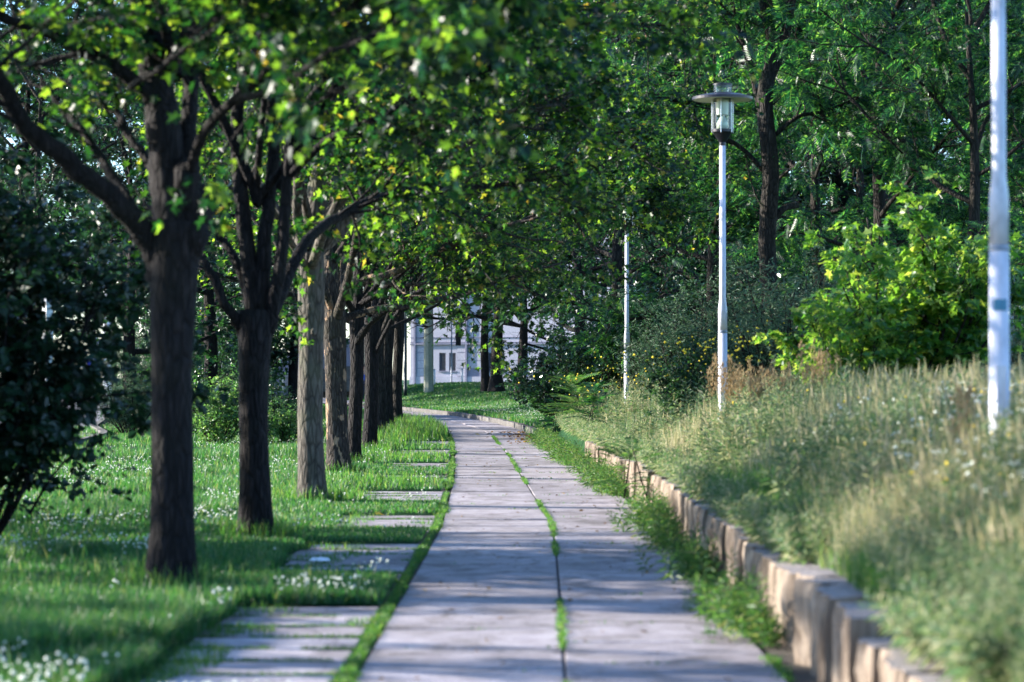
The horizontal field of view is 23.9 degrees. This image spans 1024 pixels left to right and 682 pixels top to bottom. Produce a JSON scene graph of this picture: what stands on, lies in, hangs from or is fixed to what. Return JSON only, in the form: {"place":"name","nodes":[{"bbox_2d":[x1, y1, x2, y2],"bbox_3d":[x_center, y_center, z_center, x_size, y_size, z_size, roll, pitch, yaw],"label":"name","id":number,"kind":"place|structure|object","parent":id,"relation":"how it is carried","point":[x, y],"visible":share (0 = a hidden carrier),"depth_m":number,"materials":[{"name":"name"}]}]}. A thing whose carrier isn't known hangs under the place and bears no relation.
{"place":"outdoors","nodes":[
{"label":"outdoors","id":0,"kind":"place"},
{"bbox_2d":[106,412,449,588],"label":"tussock grass","id":1,"kind":"structure","parent":0,"point":[399,432],"depth_m":32.87,"materials":[{"name":"plant"}]},
{"bbox_2d":[143,441,450,681],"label":"pavement","id":2,"kind":"structure","parent":0,"point":[285,648],"depth_m":14.72,"materials":[{"name":"concrete"}]},
{"bbox_2d":[0,380,681,681],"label":"ground","id":3,"kind":"structure","parent":0,"point":[562,433],"depth_m":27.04,"materials":[{"name":"plant"}]},
{"bbox_2d":[0,0,140,296],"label":"broad tree","id":4,"kind":"object","parent":3,"relation":"on","point":[44,123],"visible":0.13,"depth_m":109.51,"materials":[{"name":"green wood"}]},
{"bbox_2d":[0,0,151,373],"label":"broad tree","id":5,"kind":"object","parent":3,"relation":"on","point":[28,94],"visible":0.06,"depth_m":121.02,"materials":[{"name":"plant"}]},
{"bbox_2d":[76,417,108,443],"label":"road kerb","id":6,"kind":"structure","parent":3,"relation":"on","point":[100,429],"depth_m":58.34,"materials":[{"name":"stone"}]},
{"bbox_2d":[0,0,205,401],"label":"locust tree","id":7,"kind":"object","parent":3,"relation":"on","point":[41,184],"visible":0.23,"depth_m":58.02,"materials":[{"name":"plant"}]},
{"bbox_2d":[0,77,236,535],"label":"lilac bush","id":8,"kind":"object","parent":3,"relation":"on","point":[37,432],"visible":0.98,"depth_m":20.81,"materials":[{"name":"green plant"}]},
{"bbox_2d":[29,432,137,515],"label":"lilac shoot","id":9,"kind":"object","parent":8,"relation":"attached to","point":[78,482],"visible":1,"depth_m":19.75,"materials":[{"name":"plant"}]},
{"bbox_2d":[94,335,150,432],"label":"grey shrub","id":10,"kind":"object","parent":3,"relation":"on","point":[122,421],"visible":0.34,"depth_m":57.79,"materials":[{"name":"green plant"}]},
{"bbox_2d":[12,41,257,389],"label":"broad tree","id":11,"kind":"object","parent":3,"relation":"on","point":[92,162],"visible":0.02,"depth_m":139.44,"materials":[{"name":"plant"}]},
{"bbox_2d":[23,61,297,425],"bbox_3d":[-9.391,-2.506,61.915,7.882,9.972,7.448,0,-1,-34],"label":"lime tree","id":12,"kind":"object","parent":3,"relation":"on","point":[133,351],"visible":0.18,"depth_m":61.99,"materials":[{"name":"green wood"}]},
{"bbox_2d":[102,294,218,415],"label":"grey shrub","id":13,"kind":"object","parent":3,"relation":"on","point":[137,344],"visible":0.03,"depth_m":75.45,"materials":[{"name":"green plant"}]},
{"bbox_2d":[116,356,218,417],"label":"dark shrub","id":14,"kind":"object","parent":3,"relation":"on","point":[149,369],"visible":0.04,"depth_m":65.60,"materials":[{"name":"green plant"}]},
{"bbox_2d":[51,42,297,386],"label":"lime tree","id":15,"kind":"object","parent":3,"relation":"on","point":[208,294],"visible":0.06,"depth_m":65.86,"materials":[{"name":"green wood"}]},
{"bbox_2d":[50,0,315,305],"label":"broad tree","id":16,"kind":"object","parent":3,"relation":"on","point":[102,12],"depth_m":118.36,"materials":[{"name":"plant"}]},
{"bbox_2d":[150,373,230,435],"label":"light shrub","id":17,"kind":"object","parent":3,"relation":"on","point":[213,385],"visible":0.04,"depth_m":55.90,"materials":[{"name":"green plant"}]},
{"bbox_2d":[105,279,298,388],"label":"dark shrub","id":18,"kind":"object","parent":3,"relation":"on","point":[286,348],"visible":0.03,"depth_m":83.84,"materials":[{"name":"green plant"}]},
{"bbox_2d":[135,267,288,388],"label":"dark shrub","id":19,"kind":"object","parent":3,"relation":"on","point":[233,342],"visible":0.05,"depth_m":79.25,"materials":[{"name":"green plant"}]},
{"bbox_2d":[142,334,287,419],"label":"dark shrub","id":20,"kind":"object","parent":3,"relation":"on","point":[222,354],"visible":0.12,"depth_m":71.63,"materials":[{"name":"green plant"}]},
{"bbox_2d":[192,358,238,443],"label":"light shrub","id":21,"kind":"object","parent":3,"relation":"on","point":[210,424],"visible":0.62,"depth_m":50.27,"materials":[{"name":"green plant"}]},
{"bbox_2d":[50,42,389,330],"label":"broad tree","id":22,"kind":"object","parent":3,"relation":"on","point":[135,161],"depth_m":126.61,"materials":[{"name":"plant"}]},
{"bbox_2d":[211,360,290,430],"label":"grey shrub","id":23,"kind":"object","parent":3,"relation":"on","point":[236,378],"visible":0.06,"depth_m":59.79,"materials":[{"name":"green plant"}]},
{"bbox_2d":[79,400,452,435],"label":"verge grass","id":24,"kind":"structure","parent":3,"relation":"on","point":[324,420],"depth_m":61.40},
{"bbox_2d":[237,371,297,431],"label":"dark shrub","id":25,"kind":"object","parent":3,"relation":"on","point":[287,399],"visible":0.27,"depth_m":57.93,"materials":[{"name":"green plant"}]},
{"bbox_2d":[0,404,544,681],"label":"clover flowers","id":26,"kind":"object","parent":3,"relation":"on","point":[28,666],"visible":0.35,"depth_m":20.13,"materials":[{"name":"plant"}]},
{"bbox_2d":[212,182,349,399],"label":"lime tree","id":27,"kind":"object","parent":3,"relation":"on","point":[293,373],"visible":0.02,"depth_m":83.90,"materials":[{"name":"green wood"}]},
{"bbox_2d":[0,0,584,585],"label":"maple tree","id":28,"kind":"object","parent":3,"relation":"on","point":[170,238],"visible":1,"depth_m":16.45,"materials":[{"name":"green plant"}]},
{"bbox_2d":[268,391,325,444],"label":"light shrub","id":29,"kind":"object","parent":3,"relation":"on","point":[284,428],"visible":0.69,"depth_m":49.88,"materials":[{"name":"green plant"}]},
{"bbox_2d":[268,338,364,396],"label":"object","id":30,"kind":"object","parent":3,"relation":"on","point":[348,370],"visible":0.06,"depth_m":119.08,"materials":[{"name":"plant"}]},
{"bbox_2d":[204,200,554,433],"bbox_3d":[-2.964,-1.198,56.852,5.887,7.162,10.092,0,-1,28],"label":"maple tree","id":31,"kind":"object","parent":3,"relation":"on","point":[381,409],"visible":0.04,"depth_m":56.13,"materials":[{"name":"green plant"}]},
{"bbox_2d":[120,0,643,499],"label":"maple tree","id":32,"kind":"object","parent":3,"relation":"on","point":[310,300],"visible":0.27,"depth_m":27.52,"materials":[{"name":"green plant"}]},
{"bbox_2d":[256,143,515,420],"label":"maple tree","id":33,"kind":"object","parent":3,"relation":"on","point":[398,352],"visible":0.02,"depth_m":67.18,"materials":[{"name":"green plant"}]},
{"bbox_2d":[403,312,406,395],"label":"dark pole","id":34,"kind":"object","parent":3,"relation":"on","point":[405,363],"visible":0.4,"depth_m":105.94,"materials":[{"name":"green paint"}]},
{"bbox_2d":[60,0,761,535],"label":"maple tree","id":35,"kind":"object","parent":3,"relation":"on","point":[254,320],"visible":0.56,"depth_m":22.41,"materials":[{"name":"green plant"}]},
{"bbox_2d":[94,0,739,470],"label":"maple tree","id":36,"kind":"object","parent":3,"relation":"on","point":[336,366],"visible":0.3,"depth_m":36.11,"materials":[{"name":"green plant"}]},
{"bbox_2d":[207,104,628,447],"bbox_3d":[-1.770,-1.258,46.666,7.794,7.033,7.916,0,-1,-32],"label":"maple tree","id":37,"kind":"object","parent":3,"relation":"on","point":[373,341],"visible":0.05,"depth_m":46.19,"materials":[{"name":"green plant"}]},
{"bbox_2d":[423,270,433,392],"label":"concrete mast","id":38,"kind":"object","parent":3,"relation":"on","point":[428,370],"visible":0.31,"depth_m":111.82,"materials":[{"name":"grey concrete"}]},
{"bbox_2d":[323,381,560,425],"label":"lawn grass","id":39,"kind":"structure","parent":3,"relation":"on","point":[435,400],"depth_m":96.87,"materials":[{"name":"plant"}]},
{"bbox_2d":[128,1,764,460],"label":"maple tree","id":40,"kind":"object","parent":3,"relation":"on","point":[672,209],"visible":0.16,"depth_m":40.47,"materials":[{"name":"green plant"}]},
{"bbox_2d":[337,193,583,425],"bbox_3d":[-1.920,-1.571,61.246,8.098,8.010,7.135,0,-1,0],"label":"maple tree","id":41,"kind":"object","parent":3,"relation":"on","point":[388,350],"visible":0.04,"depth_m":60.17,"materials":[{"name":"green plant"}]},
{"bbox_2d":[404,131,586,391],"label":"lawn tree","id":42,"kind":"object","parent":3,"relation":"on","point":[494,380],"visible":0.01,"depth_m":95.92,"materials":[{"name":"green plant"}]},
{"bbox_2d":[388,135,605,392],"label":"lawn tree","id":43,"kind":"object","parent":3,"relation":"on","point":[523,338],"visible":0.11,"depth_m":91.98,"materials":[{"name":"green plant"}]},
{"bbox_2d":[404,138,622,391],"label":"lawn tree","id":44,"kind":"object","parent":3,"relation":"on","point":[485,376],"visible":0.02,"depth_m":97.85,"materials":[{"name":"green plant"}]},
{"bbox_2d":[409,238,641,384],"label":"office building","id":45,"kind":"structure","parent":3,"relation":"on","point":[442,357],"depth_m":181.48,"materials":[{"name":"paint"}]},
{"bbox_2d":[488,314,591,418],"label":"dark shrub","id":46,"kind":"object","parent":3,"relation":"on","point":[541,395],"visible":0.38,"depth_m":65.70,"materials":[{"name":"green plant"}]},
{"bbox_2d":[532,398,581,433],"bbox_3d":[1.063,1.723,54.953,1.372,0.868,1.761,0,-1,0],"label":"ailanthus sapling","id":47,"kind":"object","parent":3,"relation":"on","point":[548,419],"visible":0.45,"depth_m":54.78,"materials":[{"name":"green plant"}]},
{"bbox_2d":[515,280,629,376],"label":"dark shrub","id":48,"kind":"object","parent":3,"relation":"on","point":[560,320],"visible":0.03,"depth_m":75.51,"materials":[{"name":"green plant"}]},
{"bbox_2d":[498,292,649,405],"bbox_3d":[1.802,0.206,57.125,4.240,2.945,3.276,0,-1,7],"label":"dark shrub","id":49,"kind":"object","parent":3,"relation":"on","point":[603,362],"visible":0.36,"depth_m":56.92,"materials":[{"name":"green plant"}]},
{"bbox_2d":[541,372,615,428],"bbox_3d":[1.359,1.364,50.096,1.640,1.471,2.042,0,-1,0],"label":"ailanthus sapling","id":50,"kind":"object","parent":3,"relation":"on","point":[582,389],"visible":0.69,"depth_m":49.95,"materials":[{"name":"green plant"}]},
{"bbox_2d":[559,380,619,423],"bbox_3d":[1.635,1.291,45.991,1.299,1.117,1.256,0,-1,28],"label":"ailanthus sapling","id":51,"kind":"object","parent":3,"relation":"on","point":[591,400],"visible":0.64,"depth_m":45.97,"materials":[{"name":"green plant"}]},
{"bbox_2d":[488,48,705,343],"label":"lime tree","id":52,"kind":"object","parent":3,"relation":"on","point":[587,272],"visible":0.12,"depth_m":81.63,"materials":[{"name":"plant"}]},
{"bbox_2d":[549,281,691,388],"bbox_3d":[3.342,0.075,57.488,3.723,3.347,4.818,0,-1,-34],"label":"dark shrub","id":53,"kind":"object","parent":3,"relation":"on","point":[583,348],"visible":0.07,"depth_m":57.82,"materials":[{"name":"green plant"}]},
{"bbox_2d":[470,0,777,317],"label":"locust tree","id":54,"kind":"object","parent":3,"relation":"on","point":[615,255],"visible":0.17,"depth_m":63.93,"materials":[{"name":"plant"}]},
{"bbox_2d":[585,435,669,499],"bbox_3d":[1.337,1.445,27.579,1.201,0.734,1.299,0,-1,0],"label":"ailanthus sapling","id":55,"kind":"object","parent":3,"relation":"on","point":[635,442],"visible":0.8,"depth_m":27.70,"materials":[{"name":"green plant"}]},
{"bbox_2d":[621,206,633,398],"bbox_3d":[2.353,-0.525,49.510,0.808,5.027,0.808,0,-1,0],"label":"street lamp","id":56,"kind":"object","parent":3,"relation":"on","point":[627,340],"visible":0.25,"depth_m":49.47,"materials":[{"name":"white paint"}]},
{"bbox_2d":[524,424,789,649],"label":"wall foot weeds","id":57,"kind":"object","parent":3,"relation":"on","point":[662,530],"depth_m":18.51,"materials":[{"name":"green plant"}]},
{"bbox_2d":[606,272,708,395],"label":"grey shrub","id":58,"kind":"object","parent":3,"relation":"on","point":[631,364],"visible":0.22,"depth_m":49.06,"materials":[{"name":"green plant"}]},
{"bbox_2d":[506,1,812,310],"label":"lime tree","id":59,"kind":"object","parent":3,"relation":"on","point":[696,261],"visible":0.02,"depth_m":87.22,"materials":[{"name":"green wood"}]},
{"bbox_2d":[581,258,748,345],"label":"dark shrub","id":60,"kind":"object","parent":3,"relation":"on","point":[676,269],"visible":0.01,"depth_m":65.93,"materials":[{"name":"green plant"}]},
{"bbox_2d":[484,0,849,319],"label":"broad tree","id":61,"kind":"object","parent":3,"relation":"on","point":[644,234],"visible":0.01,"depth_m":97.02,"materials":[{"name":"plant"}]},
{"bbox_2d":[610,243,748,400],"bbox_3d":[3.243,-0.212,43.951,2.705,3.146,2.637,-1,-1,37],"label":"grey shrub","id":62,"kind":"object","parent":3,"relation":"on","point":[671,348],"visible":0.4,"depth_m":43.76,"materials":[{"name":"green plant"}]},
{"bbox_2d":[624,243,756,359],"bbox_3d":[5.375,-0.364,55.949,5.782,4.016,4.467,0,-1,-2],"label":"dark shrub","id":63,"kind":"object","parent":3,"relation":"on","point":[698,287],"visible":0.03,"depth_m":55.62,"materials":[{"name":"green plant"}]},
{"bbox_2d":[623,320,759,419],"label":"dark shrub","id":64,"kind":"object","parent":3,"relation":"on","point":[680,374],"visible":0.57,"depth_m":35.76,"materials":[{"name":"green plant"}]},
{"bbox_2d":[532,0,908,367],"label":"ailanthus tree","id":65,"kind":"object","parent":3,"relation":"on","point":[752,143],"visible":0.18,"depth_m":54.32,"materials":[{"name":"green plant"}]},
{"bbox_2d":[692,83,752,418],"bbox_3d":[2.789,-0.918,32.013,0.808,4.998,0.808,0,-1,0],"label":"street lamp","id":66,"kind":"object","parent":3,"relation":"on","point":[722,131],"visible":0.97,"depth_m":31.98,"materials":[{"name":"metal"}]},
{"bbox_2d":[562,1,884,302],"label":"locust tree","id":67,"kind":"object","parent":3,"relation":"on","point":[728,239],"visible":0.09,"depth_m":73.86,"materials":[{"name":"plant"}]},
{"bbox_2d":[697,353,751,434],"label":"reed grass","id":68,"kind":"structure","parent":3,"relation":"on","point":[726,378],"depth_m":29.95,"materials":[{"name":"plant"}]},
{"bbox_2d":[538,0,942,321],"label":"locust tree","id":69,"kind":"object","parent":3,"relation":"on","point":[767,166],"visible":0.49,"depth_m":45.97,"materials":[{"name":"green plant"}]},
{"bbox_2d":[686,252,813,329],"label":"dark shrub","id":70,"kind":"object","parent":3,"relation":"on","point":[784,272],"visible":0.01,"depth_m":59.71,"materials":[{"name":"green plant"}]},
{"bbox_2d":[677,235,828,372],"bbox_3d":[4.547,-0.321,44.992,2.856,3.408,2.930,0,-1,-22],"label":"grey shrub","id":71,"kind":"object","parent":3,"relation":"on","point":[730,277],"visible":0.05,"depth_m":45.00,"materials":[{"name":"green plant"}]},
{"bbox_2d":[518,320,1023,482],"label":"yellow flowers","id":72,"kind":"object","parent":3,"relation":"on","point":[735,350],"visible":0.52,"depth_m":34.65,"materials":[{"name":"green plant"}]},
{"bbox_2d":[524,429,1019,681],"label":"lush wall grass","id":73,"kind":"structure","parent":3,"relation":"on","point":[862,574],"depth_m":14.66,"materials":[{"name":"plant"}]},
{"bbox_2d":[699,221,850,392],"bbox_3d":[4.104,-0.270,36.114,2.592,3.015,2.527,0,-1,0],"label":"grey shrub","id":74,"kind":"object","parent":3,"relation":"on","point":[749,349],"visible":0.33,"depth_m":35.88,"materials":[{"name":"green plant"}]},
{"bbox_2d":[595,0,957,308],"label":"broad tree","id":75,"kind":"object","parent":3,"relation":"on","point":[836,182],"depth_m":97.00,"materials":[{"name":"plant"}]},
{"bbox_2d":[759,358,800,419],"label":"reed grass","id":76,"kind":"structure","parent":3,"relation":"on","point":[783,379],"depth_m":27.03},
{"bbox_2d":[585,441,981,681],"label":"retaining wall","id":77,"kind":"structure","parent":3,"relation":"on","point":[834,634],"depth_m":13.23,"materials":[{"name":"stone"}]},
{"bbox_2d":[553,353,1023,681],"bbox_3d":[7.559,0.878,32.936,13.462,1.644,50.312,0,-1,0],"label":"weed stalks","id":78,"kind":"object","parent":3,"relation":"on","point":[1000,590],"visible":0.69,"depth_m":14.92,"materials":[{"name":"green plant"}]},
{"bbox_2d":[555,372,1023,681],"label":"bank grass","id":79,"kind":"structure","parent":3,"relation":"on","point":[835,566],"depth_m":20.50,"materials":[{"name":"green plant"}]},
{"bbox_2d":[729,221,860,369],"bbox_3d":[4.974,-0.333,40.099,2.746,3.277,2.818,0,-1,16],"label":"grey shrub","id":80,"kind":"object","parent":3,"relation":"on","point":[813,287],"visible":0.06,"depth_m":39.66,"materials":[{"name":"green plant"}]},
{"bbox_2d":[570,351,1023,580],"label":"dry bank grass","id":81,"kind":"structure","parent":3,"relation":"on","point":[971,445],"depth_m":15.37,"materials":[{"name":"plant"}]},
{"bbox_2d":[778,337,841,415],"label":"reed grass","id":82,"kind":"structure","parent":3,"relation":"on","point":[820,363],"depth_m":26.02,"materials":[{"name":"plant"}]},
{"bbox_2d":[658,0,986,293],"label":"ailanthus tree","id":83,"kind":"object","parent":3,"relation":"on","point":[802,178],"visible":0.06,"depth_m":65.19,"materials":[{"name":"green plant"}]},
{"bbox_2d":[655,0,989,292],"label":"broad tree","id":84,"kind":"object","parent":3,"relation":"on","point":[788,197],"visible":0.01,"depth_m":96.42,"materials":[{"name":"plant"}]},
{"bbox_2d":[630,0,1023,281],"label":"ailanthus tree","id":85,"kind":"object","parent":3,"relation":"on","point":[741,216],"visible":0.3,"depth_m":51.85,"materials":[{"name":"green plant"}]},
{"bbox_2d":[758,221,898,318],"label":"dark shrub","id":86,"kind":"object","parent":3,"relation":"on","point":[782,275],"depth_m":49.72,"materials":[{"name":"green plant"}]},
{"bbox_2d":[750,269,941,393],"bbox_3d":[3.788,0.135,28.901,2.270,1.953,2.211,0,-1,33],"label":"maple bush","id":87,"kind":"object","parent":3,"relation":"on","point":[829,335],"visible":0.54,"depth_m":28.61,"materials":[{"name":"green plant"}]},
{"bbox_2d":[685,0,1023,291],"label":"broad tree","id":88,"kind":"object","parent":3,"relation":"on","point":[822,171],"visible":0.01,"depth_m":99.75,"materials":[{"name":"plant"}]},
{"bbox_2d":[756,0,982,281],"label":"locust tree","id":89,"kind":"object","parent":3,"relation":"on","point":[857,187],"visible":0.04,"depth_m":92.00,"materials":[{"name":"plant"}]},
{"bbox_2d":[743,0,1023,316],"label":"ailanthus tree","id":90,"kind":"object","parent":3,"relation":"on","point":[945,52],"visible":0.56,"depth_m":43.97,"materials":[{"name":"green plant"}]},
{"bbox_2d":[778,4,1023,283],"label":"broad tree","id":91,"kind":"object","parent":3,"relation":"on","point":[843,193],"depth_m":97.36,"materials":[{"name":"plant"}]},
{"bbox_2d":[786,0,1023,285],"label":"locust tree","id":92,"kind":"object","parent":3,"relation":"on","point":[890,228],"visible":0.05,"depth_m":75.32,"materials":[{"name":"plant"}]},
{"bbox_2d":[793,165,1023,389],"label":"maple bush","id":93,"kind":"object","parent":3,"relation":"on","point":[958,295],"visible":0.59,"depth_m":29.30,"materials":[{"name":"green plant"}]},
{"bbox_2d":[802,381,1023,495],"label":"white flowers","id":94,"kind":"object","parent":3,"relation":"on","point":[958,442],"visible":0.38,"depth_m":15.65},
{"bbox_2d":[832,0,1023,287],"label":"locust tree","id":95,"kind":"object","parent":3,"relation":"on","point":[1013,138],"visible":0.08,"depth_m":84.24,"materials":[{"name":"plant"}]},
{"bbox_2d":[913,383,980,470],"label":"reed grass","id":96,"kind":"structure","parent":3,"relation":"on","point":[970,392],"depth_m":14.95,"materials":[{"name":"plant"}]},
{"bbox_2d":[886,0,1023,282],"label":"ailanthus tree","id":97,"kind":"object","parent":3,"relation":"on","point":[977,2],"visible":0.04,"depth_m":57.55,"materials":[{"name":"green plant"}]},
{"bbox_2d":[988,0,1009,468],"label":"street lamp","id":98,"kind":"object","parent":3,"relation":"on","point":[999,352],"visible":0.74,"depth_m":14.47,"materials":[{"name":"metal"}]},
{"bbox_2d":[996,365,1006,419],"bbox_3d":[2.922,0.307,14.438,0.060,0.330,0.019,0,-1,0],"label":"access door","id":99,"kind":"structure","parent":98,"relation":"in","point":[1001,370],"depth_m":14.43,"materials":[{"name":"white paint"}]},
{"bbox_2d":[979,276,1023,378],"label":"grey shrub","id":100,"kind":"object","parent":3,"relation":"on","point":[1014,357],"visible":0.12,"depth_m":35.64,"materials":[{"name":"green plant"}]},
{"bbox_2d":[0,0,1006,379],"label":"sky","id":101,"kind":"structure","parent":0,"point":[10,140],"materials":[{"name":"white"}]},
{"bbox_2d":[356,407,786,681],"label":"path","id":102,"kind":"structure","parent":0,"point":[521,595],"depth_m":16.94,"materials":[{"name":"concrete"}]},
{"bbox_2d":[123,433,797,681],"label":"joint grass","id":103,"kind":"structure","parent":102,"relation":"on","point":[349,671],"depth_m":15.07,"materials":[{"name":"plant"}]},
{"bbox_2d":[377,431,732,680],"bbox_3d":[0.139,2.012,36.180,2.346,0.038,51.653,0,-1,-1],"label":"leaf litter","id":104,"kind":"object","parent":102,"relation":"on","point":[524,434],"visible":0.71,"depth_m":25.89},
{"bbox_2d":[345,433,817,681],"bbox_3d":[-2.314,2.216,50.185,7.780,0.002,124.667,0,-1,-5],"label":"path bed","id":105,"kind":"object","parent":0,"point":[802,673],"visible":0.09,"depth_m":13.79,"materials":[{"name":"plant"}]},
{"bbox_2d":[323,403,538,433],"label":"kerb","id":106,"kind":"structure","parent":105,"relation":"on","point":[517,425],"depth_m":77.28,"materials":[{"name":"stone"}]},
{"bbox_2d":[728,363,775,419],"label":"reed grass","id":107,"kind":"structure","parent":0,"point":[749,374],"depth_m":28.00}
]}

